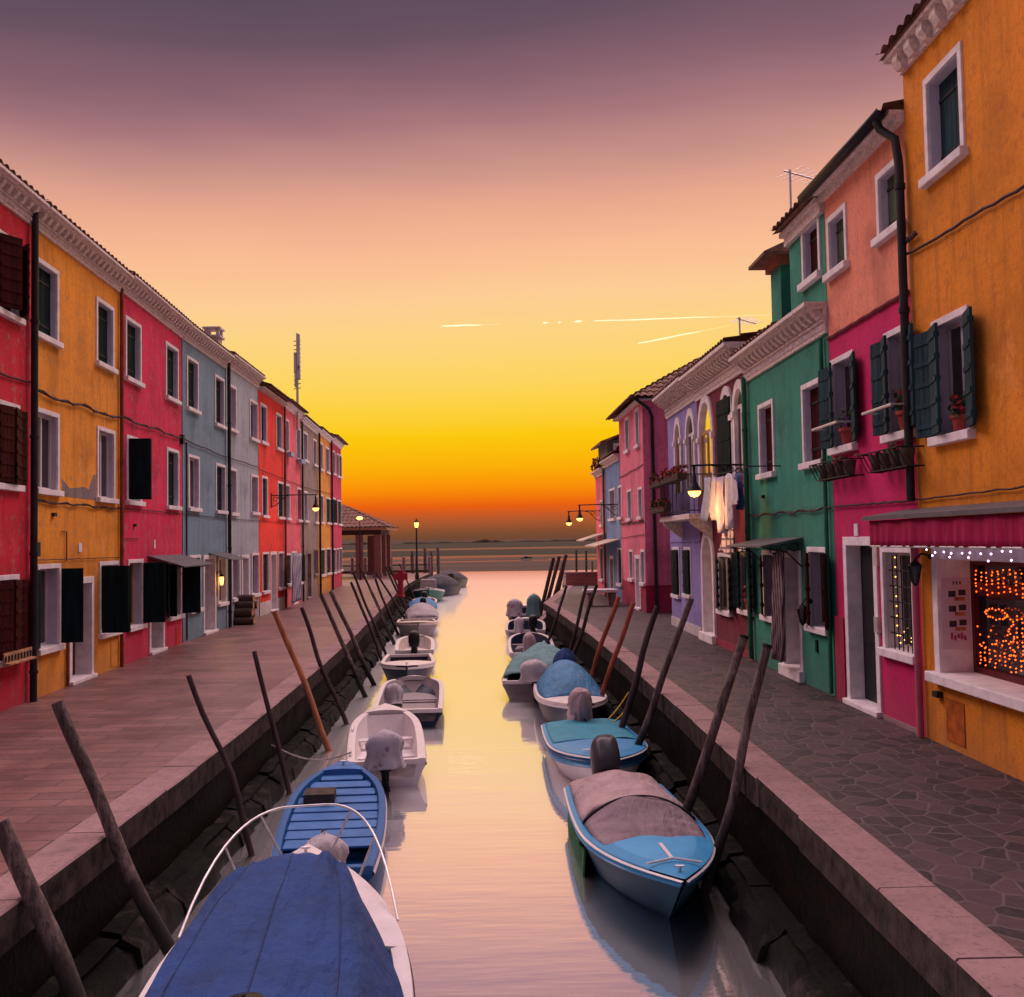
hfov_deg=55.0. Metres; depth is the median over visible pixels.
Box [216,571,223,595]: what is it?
wall lantern
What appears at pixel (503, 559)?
mudflat
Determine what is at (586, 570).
mooring pole
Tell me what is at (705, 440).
window
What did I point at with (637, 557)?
door
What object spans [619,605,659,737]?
mooring pole
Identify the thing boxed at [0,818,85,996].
mooring pole
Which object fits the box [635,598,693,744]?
mooring pole
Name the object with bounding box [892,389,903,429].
flower pot
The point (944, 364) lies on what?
window
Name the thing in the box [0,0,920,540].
sky
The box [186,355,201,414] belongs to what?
window
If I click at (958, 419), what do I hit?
flower pot
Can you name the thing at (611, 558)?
door
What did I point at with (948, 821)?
pavement
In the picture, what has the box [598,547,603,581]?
window
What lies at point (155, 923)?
mooring pole
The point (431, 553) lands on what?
mooring pole
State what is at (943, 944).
kerb
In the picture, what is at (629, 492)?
window
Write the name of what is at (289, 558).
window
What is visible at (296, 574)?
door curtain
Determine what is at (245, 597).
log
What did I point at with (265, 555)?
window
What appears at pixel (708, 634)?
door
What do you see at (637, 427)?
window
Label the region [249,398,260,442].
window
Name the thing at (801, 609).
wall lantern
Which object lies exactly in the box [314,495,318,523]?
window
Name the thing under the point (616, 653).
mooring pole
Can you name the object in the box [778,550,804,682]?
door
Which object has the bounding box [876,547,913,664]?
window
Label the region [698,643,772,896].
mooring pole
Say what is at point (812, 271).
window
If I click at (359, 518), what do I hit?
street lamp
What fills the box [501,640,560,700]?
teal tarp boat
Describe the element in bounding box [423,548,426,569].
mooring pole
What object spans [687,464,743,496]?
wall lamp
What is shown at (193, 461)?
window
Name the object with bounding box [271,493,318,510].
wall lamp
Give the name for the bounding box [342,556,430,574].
railing
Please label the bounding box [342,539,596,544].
treeline
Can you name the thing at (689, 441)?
window
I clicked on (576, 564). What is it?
mooring pole
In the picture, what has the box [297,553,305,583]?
window
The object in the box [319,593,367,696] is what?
mooring pole
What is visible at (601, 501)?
window
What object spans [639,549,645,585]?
window
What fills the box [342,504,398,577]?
pavilion
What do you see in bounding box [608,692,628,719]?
mooring rope
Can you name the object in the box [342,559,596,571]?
mudflat
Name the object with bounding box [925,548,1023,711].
display window
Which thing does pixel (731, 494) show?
shirt
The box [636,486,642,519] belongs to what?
window
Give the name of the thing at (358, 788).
blue plank boat
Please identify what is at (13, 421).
window
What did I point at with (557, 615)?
mooring pole
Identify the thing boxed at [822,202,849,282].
window
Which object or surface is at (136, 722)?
pavement
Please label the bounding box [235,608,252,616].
log
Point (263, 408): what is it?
window
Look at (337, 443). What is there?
end crimson house
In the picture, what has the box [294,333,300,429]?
radio mast
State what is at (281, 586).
window
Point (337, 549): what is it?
window
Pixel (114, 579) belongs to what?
window
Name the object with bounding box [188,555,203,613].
window
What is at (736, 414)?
window
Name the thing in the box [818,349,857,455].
window
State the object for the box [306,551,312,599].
door
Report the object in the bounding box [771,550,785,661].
door curtain
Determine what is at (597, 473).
rose house
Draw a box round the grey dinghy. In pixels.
[413,591,436,602]
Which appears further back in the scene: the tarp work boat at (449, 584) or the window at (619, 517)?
the tarp work boat at (449, 584)
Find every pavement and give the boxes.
[0,573,424,876]
[554,585,1023,955]
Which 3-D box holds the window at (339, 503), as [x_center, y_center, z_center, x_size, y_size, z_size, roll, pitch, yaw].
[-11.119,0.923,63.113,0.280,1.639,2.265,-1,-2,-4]
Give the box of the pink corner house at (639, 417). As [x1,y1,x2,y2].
[606,356,701,612]
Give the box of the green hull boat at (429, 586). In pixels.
[412,579,444,600]
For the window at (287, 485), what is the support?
in the rose house at (292, 460)
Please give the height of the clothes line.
0.150 m
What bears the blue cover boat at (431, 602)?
on the water
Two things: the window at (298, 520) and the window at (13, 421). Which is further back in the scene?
the window at (298, 520)
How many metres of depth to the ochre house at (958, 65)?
11.14 m
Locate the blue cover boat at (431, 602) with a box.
[408,597,436,609]
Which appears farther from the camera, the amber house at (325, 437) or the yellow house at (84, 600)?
the amber house at (325, 437)
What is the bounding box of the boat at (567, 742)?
[541,687,647,780]
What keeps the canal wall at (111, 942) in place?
in the water
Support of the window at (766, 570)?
in the green house at (781, 360)
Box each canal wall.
[0,578,426,996]
[539,612,941,996]
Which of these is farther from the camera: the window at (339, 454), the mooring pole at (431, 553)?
the mooring pole at (431, 553)
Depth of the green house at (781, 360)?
17.42 m
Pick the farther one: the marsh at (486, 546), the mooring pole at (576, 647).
the marsh at (486, 546)
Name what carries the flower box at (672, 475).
attached to the violet house at (682, 522)
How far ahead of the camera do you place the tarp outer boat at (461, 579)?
84.71 m
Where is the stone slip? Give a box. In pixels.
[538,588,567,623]
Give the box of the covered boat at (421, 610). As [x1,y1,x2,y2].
[405,602,438,619]
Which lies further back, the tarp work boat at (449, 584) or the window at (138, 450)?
the tarp work boat at (449, 584)
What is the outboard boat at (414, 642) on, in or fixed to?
on the water
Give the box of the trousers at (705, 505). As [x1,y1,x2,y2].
[701,477,710,521]
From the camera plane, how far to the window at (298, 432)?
46.97 m
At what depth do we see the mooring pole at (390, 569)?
54.45 m
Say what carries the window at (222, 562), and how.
in the blue grey house at (206, 358)
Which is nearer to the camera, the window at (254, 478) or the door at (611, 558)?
the window at (254, 478)
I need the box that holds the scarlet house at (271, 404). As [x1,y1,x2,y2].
[258,380,293,615]
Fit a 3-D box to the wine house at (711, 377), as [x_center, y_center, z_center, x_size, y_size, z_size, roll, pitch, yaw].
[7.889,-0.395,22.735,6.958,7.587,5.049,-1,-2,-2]
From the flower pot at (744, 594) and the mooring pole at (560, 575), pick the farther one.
the mooring pole at (560, 575)
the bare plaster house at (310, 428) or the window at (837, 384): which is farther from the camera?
the bare plaster house at (310, 428)
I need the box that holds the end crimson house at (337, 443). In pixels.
[330,433,348,589]
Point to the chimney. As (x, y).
(218, 335)
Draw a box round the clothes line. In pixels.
[699,465,780,474]
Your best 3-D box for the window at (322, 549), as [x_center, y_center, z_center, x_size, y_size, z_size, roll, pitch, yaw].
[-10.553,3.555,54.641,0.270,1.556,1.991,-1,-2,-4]
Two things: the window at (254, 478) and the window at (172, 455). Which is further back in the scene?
the window at (254, 478)
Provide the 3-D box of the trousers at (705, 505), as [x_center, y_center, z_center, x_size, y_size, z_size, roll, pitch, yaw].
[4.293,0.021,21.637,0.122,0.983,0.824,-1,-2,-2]
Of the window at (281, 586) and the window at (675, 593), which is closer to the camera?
the window at (675, 593)
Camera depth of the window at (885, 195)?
13.47 m
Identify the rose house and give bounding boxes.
[262,392,308,607]
[576,468,607,595]
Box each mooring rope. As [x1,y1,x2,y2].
[271,744,350,760]
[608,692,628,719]
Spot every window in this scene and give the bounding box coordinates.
[0,229,29,325]
[0,399,27,491]
[0,574,26,667]
[37,563,83,655]
[38,407,63,496]
[39,258,63,348]
[95,296,118,374]
[96,425,118,503]
[98,561,130,639]
[124,314,144,387]
[125,434,151,506]
[127,559,164,631]
[165,340,181,405]
[166,447,182,510]
[167,563,200,621]
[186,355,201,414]
[187,453,202,511]
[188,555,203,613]
[214,373,227,429]
[215,462,228,514]
[217,557,229,606]
[231,384,238,433]
[231,468,239,515]
[232,555,239,601]
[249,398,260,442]
[251,474,260,515]
[251,553,261,596]
[260,402,268,445]
[261,475,269,517]
[262,552,271,594]
[276,412,283,451]
[277,481,285,519]
[278,551,285,590]
[286,419,294,457]
[286,483,291,520]
[287,553,291,586]
[296,428,305,464]
[297,487,302,521]
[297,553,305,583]
[303,431,309,462]
[304,491,309,522]
[313,438,318,467]
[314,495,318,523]
[314,548,319,575]
[321,443,324,471]
[321,494,324,523]
[321,548,326,576]
[325,446,330,474]
[326,497,336,524]
[326,548,332,574]
[333,450,336,475]
[334,548,336,573]
[336,452,340,477]
[336,548,340,572]
[337,499,342,525]
[339,454,342,478]
[339,548,343,571]
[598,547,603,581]
[599,499,602,526]
[608,487,615,520]
[616,484,622,519]
[616,548,622,586]
[623,416,629,453]
[625,489,632,520]
[627,549,633,581]
[633,407,639,448]
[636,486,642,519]
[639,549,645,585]
[670,547,680,598]
[672,417,682,491]
[682,547,692,598]
[683,408,696,487]
[696,395,714,489]
[715,553,732,616]
[716,386,734,482]
[730,379,748,476]
[731,547,753,616]
[755,398,776,479]
[759,550,774,622]
[797,216,822,291]
[798,378,821,469]
[804,547,827,635]
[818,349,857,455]
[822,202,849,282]
[870,159,906,247]
[870,320,916,443]
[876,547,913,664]
[913,304,976,446]
[918,41,968,188]
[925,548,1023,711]
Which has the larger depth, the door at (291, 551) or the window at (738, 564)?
the door at (291, 551)
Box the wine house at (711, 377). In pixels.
[679,329,762,659]
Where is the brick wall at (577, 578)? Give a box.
[563,570,597,585]
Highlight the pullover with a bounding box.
[735,473,744,509]
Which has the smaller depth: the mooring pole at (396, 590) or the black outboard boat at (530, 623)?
the black outboard boat at (530, 623)
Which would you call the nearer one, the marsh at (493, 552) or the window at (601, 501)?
the window at (601, 501)
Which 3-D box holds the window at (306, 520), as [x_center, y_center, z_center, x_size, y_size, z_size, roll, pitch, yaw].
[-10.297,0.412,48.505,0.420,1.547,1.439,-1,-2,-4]
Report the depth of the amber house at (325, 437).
55.67 m
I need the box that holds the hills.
[342,537,596,543]
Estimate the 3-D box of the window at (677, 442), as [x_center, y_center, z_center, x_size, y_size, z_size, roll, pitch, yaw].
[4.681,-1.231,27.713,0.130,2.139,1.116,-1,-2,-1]
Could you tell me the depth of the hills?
5785.17 m
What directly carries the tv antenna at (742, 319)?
on the wine house at (711, 377)
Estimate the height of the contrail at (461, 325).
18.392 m
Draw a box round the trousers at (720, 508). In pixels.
[716,476,724,532]
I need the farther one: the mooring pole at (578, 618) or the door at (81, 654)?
the mooring pole at (578, 618)
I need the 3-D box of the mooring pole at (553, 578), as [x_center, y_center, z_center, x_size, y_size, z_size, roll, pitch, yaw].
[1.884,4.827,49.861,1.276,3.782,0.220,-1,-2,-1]
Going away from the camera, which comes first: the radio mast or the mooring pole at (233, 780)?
the mooring pole at (233, 780)
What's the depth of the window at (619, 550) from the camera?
40.55 m
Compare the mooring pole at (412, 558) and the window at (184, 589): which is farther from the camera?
the mooring pole at (412, 558)
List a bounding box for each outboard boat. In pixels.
[395,630,434,654]
[505,615,545,638]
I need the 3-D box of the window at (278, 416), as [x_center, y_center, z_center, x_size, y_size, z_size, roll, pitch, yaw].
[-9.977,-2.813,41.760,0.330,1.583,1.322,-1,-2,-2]
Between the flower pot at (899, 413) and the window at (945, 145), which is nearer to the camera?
the window at (945, 145)
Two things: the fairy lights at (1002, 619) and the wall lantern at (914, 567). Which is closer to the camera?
the fairy lights at (1002, 619)
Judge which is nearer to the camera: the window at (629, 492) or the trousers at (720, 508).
the trousers at (720, 508)
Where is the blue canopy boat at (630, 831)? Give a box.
[563,734,715,918]
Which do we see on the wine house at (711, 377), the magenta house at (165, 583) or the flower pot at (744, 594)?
the flower pot at (744, 594)
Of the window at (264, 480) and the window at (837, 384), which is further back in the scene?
the window at (264, 480)
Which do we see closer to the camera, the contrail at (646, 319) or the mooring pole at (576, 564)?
the mooring pole at (576, 564)
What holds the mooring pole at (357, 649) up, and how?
in the water
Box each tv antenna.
[730,316,761,334]
[775,166,816,207]
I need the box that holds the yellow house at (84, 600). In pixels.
[29,200,133,699]
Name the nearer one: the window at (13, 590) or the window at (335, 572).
the window at (13, 590)
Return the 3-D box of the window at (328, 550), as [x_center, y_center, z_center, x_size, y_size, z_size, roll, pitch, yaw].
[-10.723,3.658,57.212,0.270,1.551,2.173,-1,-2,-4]
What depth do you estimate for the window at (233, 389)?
34.31 m
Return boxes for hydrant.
[393,570,407,596]
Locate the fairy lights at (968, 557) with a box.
[926,549,1011,561]
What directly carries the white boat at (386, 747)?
on the water
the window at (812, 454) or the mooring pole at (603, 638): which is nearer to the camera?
the window at (812, 454)
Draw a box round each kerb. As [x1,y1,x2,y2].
[0,573,430,956]
[543,583,1023,996]
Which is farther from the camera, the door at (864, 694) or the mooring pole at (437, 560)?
the mooring pole at (437, 560)
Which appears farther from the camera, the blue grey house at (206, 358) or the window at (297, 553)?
the window at (297, 553)
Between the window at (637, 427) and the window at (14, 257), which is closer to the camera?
the window at (14, 257)
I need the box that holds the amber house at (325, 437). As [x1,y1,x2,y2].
[317,426,336,594]
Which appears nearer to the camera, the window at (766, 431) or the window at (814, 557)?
the window at (814, 557)
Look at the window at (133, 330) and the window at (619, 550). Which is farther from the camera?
the window at (619, 550)
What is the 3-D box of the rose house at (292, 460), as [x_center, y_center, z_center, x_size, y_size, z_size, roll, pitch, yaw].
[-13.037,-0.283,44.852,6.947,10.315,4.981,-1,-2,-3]
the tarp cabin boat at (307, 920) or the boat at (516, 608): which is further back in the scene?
the boat at (516, 608)
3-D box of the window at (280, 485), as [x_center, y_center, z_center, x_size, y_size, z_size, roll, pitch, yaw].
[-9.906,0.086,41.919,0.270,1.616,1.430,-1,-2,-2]
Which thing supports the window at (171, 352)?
in the magenta house at (165, 583)
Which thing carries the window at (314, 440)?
in the bare plaster house at (310, 428)
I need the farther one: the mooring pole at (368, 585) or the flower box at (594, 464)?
the flower box at (594, 464)
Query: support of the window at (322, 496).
in the amber house at (325, 437)
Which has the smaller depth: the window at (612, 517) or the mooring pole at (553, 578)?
the window at (612, 517)
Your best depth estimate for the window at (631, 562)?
37.44 m
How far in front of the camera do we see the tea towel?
20.20 m
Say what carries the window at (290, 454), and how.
in the rose house at (292, 460)
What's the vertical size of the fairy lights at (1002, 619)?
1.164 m
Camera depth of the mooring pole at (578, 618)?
28.84 m
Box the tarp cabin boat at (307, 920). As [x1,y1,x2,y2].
[139,803,414,996]
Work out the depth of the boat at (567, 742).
16.97 m
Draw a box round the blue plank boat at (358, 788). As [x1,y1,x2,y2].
[271,760,386,881]
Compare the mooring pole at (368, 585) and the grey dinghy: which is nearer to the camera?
the mooring pole at (368, 585)
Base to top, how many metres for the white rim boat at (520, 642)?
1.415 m
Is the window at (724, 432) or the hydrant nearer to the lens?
the window at (724, 432)
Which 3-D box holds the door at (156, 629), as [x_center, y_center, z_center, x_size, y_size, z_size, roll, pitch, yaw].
[-9.282,2.883,25.286,0.470,2.160,1.367,-1,-2,-4]
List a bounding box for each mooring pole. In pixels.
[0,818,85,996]
[51,700,174,956]
[186,675,254,855]
[252,651,291,793]
[272,610,332,750]
[300,607,348,724]
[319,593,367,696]
[329,591,375,685]
[350,582,382,660]
[352,572,386,655]
[358,564,395,643]
[368,588,394,644]
[374,579,399,634]
[375,572,405,618]
[385,566,406,610]
[389,566,407,608]
[399,564,414,598]
[410,551,413,569]
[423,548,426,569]
[430,551,432,575]
[436,548,439,573]
[537,558,554,618]
[546,556,560,600]
[547,585,567,643]
[553,555,567,594]
[558,564,565,590]
[569,584,587,650]
[572,584,597,654]
[575,550,577,571]
[585,551,587,571]
[590,596,620,678]
[600,602,635,695]
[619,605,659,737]
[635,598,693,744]
[682,634,748,813]
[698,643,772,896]
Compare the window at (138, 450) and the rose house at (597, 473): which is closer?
the window at (138, 450)
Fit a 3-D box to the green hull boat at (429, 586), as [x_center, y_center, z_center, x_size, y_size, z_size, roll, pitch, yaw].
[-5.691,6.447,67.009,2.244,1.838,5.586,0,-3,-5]
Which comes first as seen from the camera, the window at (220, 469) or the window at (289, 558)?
the window at (220, 469)
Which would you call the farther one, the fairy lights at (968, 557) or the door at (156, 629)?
the door at (156, 629)
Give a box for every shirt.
[708,477,716,520]
[725,473,738,528]
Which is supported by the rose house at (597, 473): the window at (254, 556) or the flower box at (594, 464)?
the flower box at (594, 464)
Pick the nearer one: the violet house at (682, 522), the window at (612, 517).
the violet house at (682, 522)
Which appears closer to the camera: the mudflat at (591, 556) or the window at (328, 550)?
the window at (328, 550)
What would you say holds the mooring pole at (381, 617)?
in the water
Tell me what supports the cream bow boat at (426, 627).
on the water
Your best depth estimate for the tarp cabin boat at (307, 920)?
6.92 m
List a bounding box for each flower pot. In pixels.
[742,585,746,609]
[834,408,851,444]
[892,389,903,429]
[948,394,967,431]
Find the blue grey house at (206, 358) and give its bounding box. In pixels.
[181,322,248,642]
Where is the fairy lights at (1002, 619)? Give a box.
[975,569,1023,672]
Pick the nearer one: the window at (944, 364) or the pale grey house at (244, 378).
the window at (944, 364)
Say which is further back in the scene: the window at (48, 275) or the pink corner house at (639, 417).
the pink corner house at (639, 417)
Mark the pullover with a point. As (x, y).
(740, 505)
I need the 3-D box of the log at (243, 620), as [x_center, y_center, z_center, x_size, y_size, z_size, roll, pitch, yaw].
[-9.156,4.193,33.675,0.641,0.261,0.275,-1,-2,-2]
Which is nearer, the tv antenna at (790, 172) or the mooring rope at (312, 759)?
the mooring rope at (312, 759)
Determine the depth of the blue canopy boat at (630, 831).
11.30 m
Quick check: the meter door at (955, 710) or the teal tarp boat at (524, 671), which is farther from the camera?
the teal tarp boat at (524, 671)
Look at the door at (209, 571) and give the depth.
31.18 m
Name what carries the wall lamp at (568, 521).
attached to the rose house at (597, 473)
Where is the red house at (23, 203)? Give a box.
[0,158,49,711]
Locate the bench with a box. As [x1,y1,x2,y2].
[582,588,617,606]
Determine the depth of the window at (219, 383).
32.58 m
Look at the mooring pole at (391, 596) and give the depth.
47.66 m
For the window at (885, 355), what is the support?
in the fuchsia house at (857, 185)
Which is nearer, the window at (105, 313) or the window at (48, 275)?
the window at (48, 275)
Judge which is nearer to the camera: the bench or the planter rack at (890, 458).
the planter rack at (890, 458)
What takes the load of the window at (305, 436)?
in the bare plaster house at (310, 428)
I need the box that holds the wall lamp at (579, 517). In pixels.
[576,502,617,520]
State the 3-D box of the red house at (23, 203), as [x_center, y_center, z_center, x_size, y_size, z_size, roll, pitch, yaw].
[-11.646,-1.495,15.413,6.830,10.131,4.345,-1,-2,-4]
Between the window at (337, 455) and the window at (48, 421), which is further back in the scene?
the window at (337, 455)
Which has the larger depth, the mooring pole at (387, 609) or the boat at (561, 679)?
the mooring pole at (387, 609)
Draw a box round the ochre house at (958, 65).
[862,0,1023,781]
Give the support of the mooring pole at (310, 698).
in the water
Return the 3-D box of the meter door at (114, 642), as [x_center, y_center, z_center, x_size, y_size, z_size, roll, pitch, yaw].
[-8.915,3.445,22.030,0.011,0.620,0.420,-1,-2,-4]
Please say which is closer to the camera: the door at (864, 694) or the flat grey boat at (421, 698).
the door at (864, 694)
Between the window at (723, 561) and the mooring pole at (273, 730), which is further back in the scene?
the window at (723, 561)
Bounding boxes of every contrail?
[442,324,493,326]
[543,315,753,323]
[638,326,724,343]
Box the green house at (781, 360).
[726,195,836,696]
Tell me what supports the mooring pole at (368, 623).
in the water
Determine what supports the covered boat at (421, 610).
on the water
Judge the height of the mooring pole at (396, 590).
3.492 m
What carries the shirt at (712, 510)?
hanging from the clothes line
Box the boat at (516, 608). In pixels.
[506,593,540,620]
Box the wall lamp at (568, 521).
[566,510,599,524]
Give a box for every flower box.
[590,457,602,470]
[648,464,688,488]
[649,497,671,513]
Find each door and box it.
[69,576,97,685]
[111,637,117,666]
[149,622,167,655]
[176,626,179,644]
[203,555,218,635]
[241,554,249,594]
[270,551,278,612]
[291,551,298,604]
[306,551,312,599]
[609,556,614,588]
[634,555,640,610]
[698,533,716,644]
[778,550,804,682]
[842,537,883,717]
[945,697,965,747]
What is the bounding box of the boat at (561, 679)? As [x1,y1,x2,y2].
[533,648,607,721]
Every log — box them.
[234,617,254,624]
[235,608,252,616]
[236,601,254,608]
[237,595,253,600]
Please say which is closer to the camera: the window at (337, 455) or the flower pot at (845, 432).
the flower pot at (845, 432)
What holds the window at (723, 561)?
in the wine house at (711, 377)
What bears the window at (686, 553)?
in the violet house at (682, 522)
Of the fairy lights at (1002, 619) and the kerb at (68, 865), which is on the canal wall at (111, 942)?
the kerb at (68, 865)
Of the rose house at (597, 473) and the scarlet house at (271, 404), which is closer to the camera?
the scarlet house at (271, 404)
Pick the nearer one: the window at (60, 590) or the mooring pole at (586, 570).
the window at (60, 590)
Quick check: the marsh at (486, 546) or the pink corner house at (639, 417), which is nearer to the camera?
the pink corner house at (639, 417)
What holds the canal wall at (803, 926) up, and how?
in the water
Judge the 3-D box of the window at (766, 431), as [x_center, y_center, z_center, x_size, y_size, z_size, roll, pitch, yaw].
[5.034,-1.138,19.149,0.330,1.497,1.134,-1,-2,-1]
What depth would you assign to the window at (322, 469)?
55.12 m
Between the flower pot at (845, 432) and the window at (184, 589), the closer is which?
the flower pot at (845, 432)
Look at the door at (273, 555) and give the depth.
40.70 m
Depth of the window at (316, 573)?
52.45 m
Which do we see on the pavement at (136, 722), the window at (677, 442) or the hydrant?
the hydrant
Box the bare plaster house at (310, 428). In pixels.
[300,414,322,601]
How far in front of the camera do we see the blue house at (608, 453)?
42.56 m
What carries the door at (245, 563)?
in the pale grey house at (244, 378)
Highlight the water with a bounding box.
[115,546,785,996]
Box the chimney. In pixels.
[202,326,224,343]
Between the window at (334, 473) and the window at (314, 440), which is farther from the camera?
the window at (334, 473)
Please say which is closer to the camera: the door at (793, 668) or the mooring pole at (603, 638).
the door at (793, 668)
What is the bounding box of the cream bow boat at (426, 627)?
[396,619,437,635]
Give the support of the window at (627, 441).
in the pink corner house at (639, 417)
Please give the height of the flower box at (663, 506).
0.401 m
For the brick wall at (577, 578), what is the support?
on the pavement at (948, 821)
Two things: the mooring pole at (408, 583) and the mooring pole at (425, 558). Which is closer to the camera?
the mooring pole at (408, 583)
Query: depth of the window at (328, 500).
58.32 m
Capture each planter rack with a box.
[809,453,864,481]
[858,443,924,473]
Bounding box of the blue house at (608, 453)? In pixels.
[585,434,622,601]
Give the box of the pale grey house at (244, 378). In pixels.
[225,351,265,626]
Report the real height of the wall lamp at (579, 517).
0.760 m
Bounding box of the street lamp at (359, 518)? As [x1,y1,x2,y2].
[357,516,362,579]
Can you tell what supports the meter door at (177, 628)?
in the magenta house at (165, 583)
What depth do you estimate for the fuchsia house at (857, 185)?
13.85 m
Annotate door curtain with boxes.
[292,553,301,603]
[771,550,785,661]
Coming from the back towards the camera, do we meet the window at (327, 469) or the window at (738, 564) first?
the window at (327, 469)
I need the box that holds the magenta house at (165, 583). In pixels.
[122,271,213,664]
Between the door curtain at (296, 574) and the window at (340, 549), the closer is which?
the door curtain at (296, 574)
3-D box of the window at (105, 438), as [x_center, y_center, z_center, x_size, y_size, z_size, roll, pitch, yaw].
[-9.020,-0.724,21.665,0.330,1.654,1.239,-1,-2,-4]
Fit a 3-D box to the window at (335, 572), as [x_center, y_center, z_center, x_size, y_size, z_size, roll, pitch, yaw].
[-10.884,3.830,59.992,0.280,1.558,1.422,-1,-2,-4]
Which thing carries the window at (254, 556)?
in the pale grey house at (244, 378)
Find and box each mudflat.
[342,557,549,562]
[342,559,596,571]
[354,555,596,560]
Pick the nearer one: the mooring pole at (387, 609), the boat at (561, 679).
the boat at (561, 679)
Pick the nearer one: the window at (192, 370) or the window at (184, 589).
the window at (184, 589)
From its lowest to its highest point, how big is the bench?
0.640 m
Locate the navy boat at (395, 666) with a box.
[380,653,435,680]
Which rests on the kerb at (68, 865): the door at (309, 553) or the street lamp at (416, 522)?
the street lamp at (416, 522)
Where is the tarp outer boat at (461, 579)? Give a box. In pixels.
[439,569,467,586]
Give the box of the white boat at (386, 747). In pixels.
[346,703,426,790]
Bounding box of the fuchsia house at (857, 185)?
[797,99,925,736]
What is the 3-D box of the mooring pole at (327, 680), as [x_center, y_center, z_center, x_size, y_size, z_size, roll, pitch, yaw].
[-3.998,4.053,21.607,1.307,3.355,0.143,-1,-2,-1]
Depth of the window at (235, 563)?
34.42 m
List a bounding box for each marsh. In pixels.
[342,541,596,547]
[342,544,587,549]
[342,548,596,557]
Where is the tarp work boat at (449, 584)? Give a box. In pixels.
[427,573,460,595]
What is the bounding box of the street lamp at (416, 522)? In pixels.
[413,518,418,578]
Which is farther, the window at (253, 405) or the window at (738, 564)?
the window at (253, 405)
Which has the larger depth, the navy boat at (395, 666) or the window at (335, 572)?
the window at (335, 572)
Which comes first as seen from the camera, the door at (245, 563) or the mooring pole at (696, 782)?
the mooring pole at (696, 782)
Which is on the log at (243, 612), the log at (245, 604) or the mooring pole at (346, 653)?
the log at (245, 604)
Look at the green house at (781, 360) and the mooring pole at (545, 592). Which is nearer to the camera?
the green house at (781, 360)
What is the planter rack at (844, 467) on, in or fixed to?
attached to the fuchsia house at (857, 185)
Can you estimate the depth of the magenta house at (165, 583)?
25.03 m
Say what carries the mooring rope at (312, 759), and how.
attached to the white boat at (386, 747)
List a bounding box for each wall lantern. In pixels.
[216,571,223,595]
[796,598,812,624]
[907,552,930,585]
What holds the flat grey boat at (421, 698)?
on the water
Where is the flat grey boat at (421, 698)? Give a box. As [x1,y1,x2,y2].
[373,675,443,726]
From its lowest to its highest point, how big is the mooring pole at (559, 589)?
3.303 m
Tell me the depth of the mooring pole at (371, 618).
34.36 m
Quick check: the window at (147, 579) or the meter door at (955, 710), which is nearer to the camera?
the meter door at (955, 710)
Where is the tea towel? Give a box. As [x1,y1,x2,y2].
[719,528,735,554]
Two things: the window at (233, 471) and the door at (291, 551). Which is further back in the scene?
the door at (291, 551)
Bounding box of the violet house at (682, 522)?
[652,373,712,636]
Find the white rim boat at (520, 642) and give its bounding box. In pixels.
[507,631,553,658]

